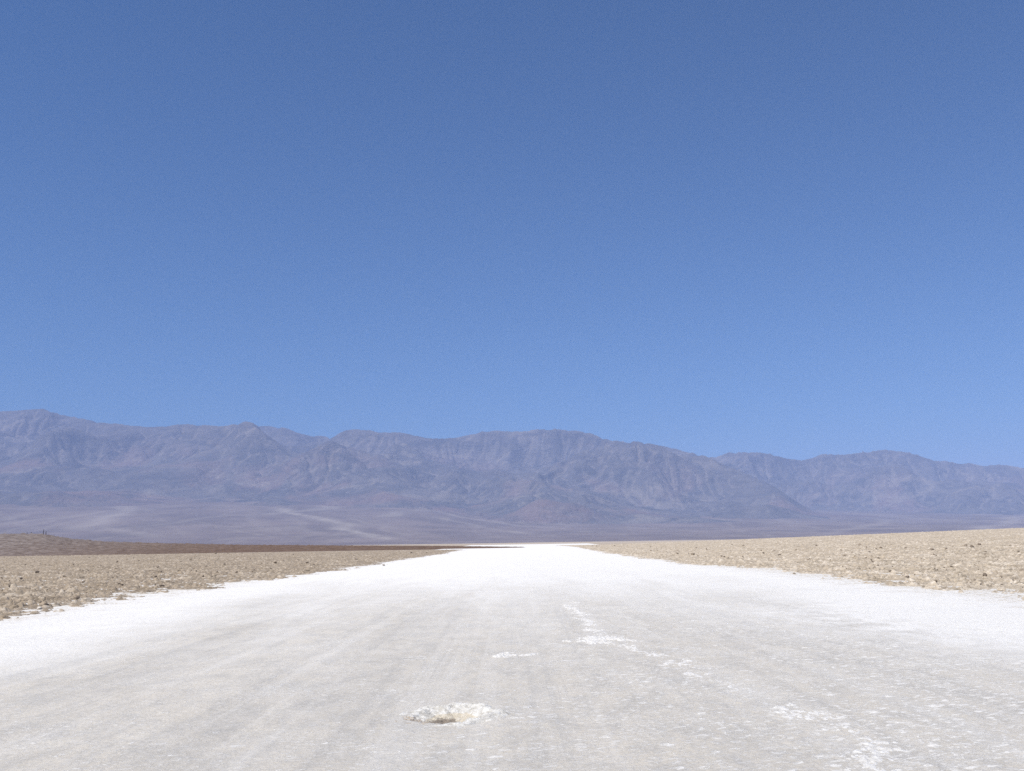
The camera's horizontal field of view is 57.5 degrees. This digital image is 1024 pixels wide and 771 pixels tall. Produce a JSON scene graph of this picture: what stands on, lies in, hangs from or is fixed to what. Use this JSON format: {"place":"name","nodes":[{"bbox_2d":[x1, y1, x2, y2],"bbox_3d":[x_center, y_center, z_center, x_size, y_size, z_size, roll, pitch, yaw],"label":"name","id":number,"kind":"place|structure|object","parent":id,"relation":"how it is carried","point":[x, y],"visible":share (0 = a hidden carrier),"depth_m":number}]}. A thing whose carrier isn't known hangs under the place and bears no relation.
{"place":"outdoors","nodes":[
{"label":"outdoors","id":0,"kind":"place"},
{"bbox_2d":[0,549,463,620],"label":"mud bank","id":1,"kind":"structure","parent":0,"point":[129,569],"depth_m":61.99},
{"bbox_2d":[0,533,522,555],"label":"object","id":2,"kind":"structure","parent":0,"point":[30,544],"depth_m":300.26},
{"bbox_2d":[126,539,736,554],"bbox_3d":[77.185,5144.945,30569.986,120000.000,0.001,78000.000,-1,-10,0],"label":"ground","id":3,"kind":"structure","parent":0,"point":[598,542],"depth_m":1274.84},
{"bbox_2d":[0,409,877,523],"bbox_3d":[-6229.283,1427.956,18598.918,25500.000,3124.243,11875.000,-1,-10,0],"label":"mountains","id":4,"kind":"structure","parent":0,"point":[53,459],"depth_m":16534.22},
{"bbox_2d":[0,565,1023,770],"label":"salt flat","id":5,"kind":"structure","parent":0,"point":[331,671],"depth_m":11.49},
{"bbox_2d":[395,702,510,726],"bbox_3d":[-0.550,3.145,8.846,1.189,0.134,1.200,-1,-10,0],"label":"salt hole","id":6,"kind":"object","parent":5,"relation":"in","point":[458,714],"visible":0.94,"depth_m":8.98},
{"bbox_2d":[492,652,538,657],"bbox_3d":[0.064,3.874,13.455,0.732,0.035,0.806,-1,-10,0],"label":"salt patch","id":7,"kind":"object","parent":5,"relation":"on","point":[502,654],"visible":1,"depth_m":13.32},
{"bbox_2d":[560,601,607,636],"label":"salt ridge","id":8,"kind":"structure","parent":5,"relation":"on","point":[582,619],"depth_m":19.30},
{"bbox_2d":[562,635,636,644],"bbox_3d":[1.515,4.172,15.339,1.282,0.040,1.548,-7,-11,32],"label":"salt patch","id":9,"kind":"object","parent":5,"relation":"on","point":[593,638],"visible":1,"depth_m":15.32},
{"bbox_2d":[618,644,739,689],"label":"salt ridge","id":10,"kind":"structure","parent":5,"relation":"on","point":[679,664],"depth_m":12.34},
{"bbox_2d":[0,501,1023,544],"bbox_3d":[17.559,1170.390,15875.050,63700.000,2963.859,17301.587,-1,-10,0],"label":"alluvial fans","id":11,"kind":"object","parent":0,"point":[225,523],"visible":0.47,"depth_m":10713.56},
{"bbox_2d":[0,0,1023,467],"label":"sky","id":12,"kind":"structure","parent":0,"point":[791,229]},
{"bbox_2d":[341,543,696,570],"bbox_3d":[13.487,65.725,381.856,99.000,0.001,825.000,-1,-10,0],"label":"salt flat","id":13,"kind":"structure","parent":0,"point":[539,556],"depth_m":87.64},
{"bbox_2d":[555,528,1023,600],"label":"mud bank","id":14,"kind":"structure","parent":0,"point":[960,558],"depth_m":72.95},
{"bbox_2d":[766,703,912,770],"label":"salt ridge","id":15,"kind":"structure","parent":0,"point":[865,760],"depth_m":7.27},
{"bbox_2d":[710,449,1023,514],"bbox_3d":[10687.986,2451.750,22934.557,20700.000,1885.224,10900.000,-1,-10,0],"label":"mountains","id":16,"kind":"structure","parent":0,"point":[885,480],"depth_m":20112.21}
]}

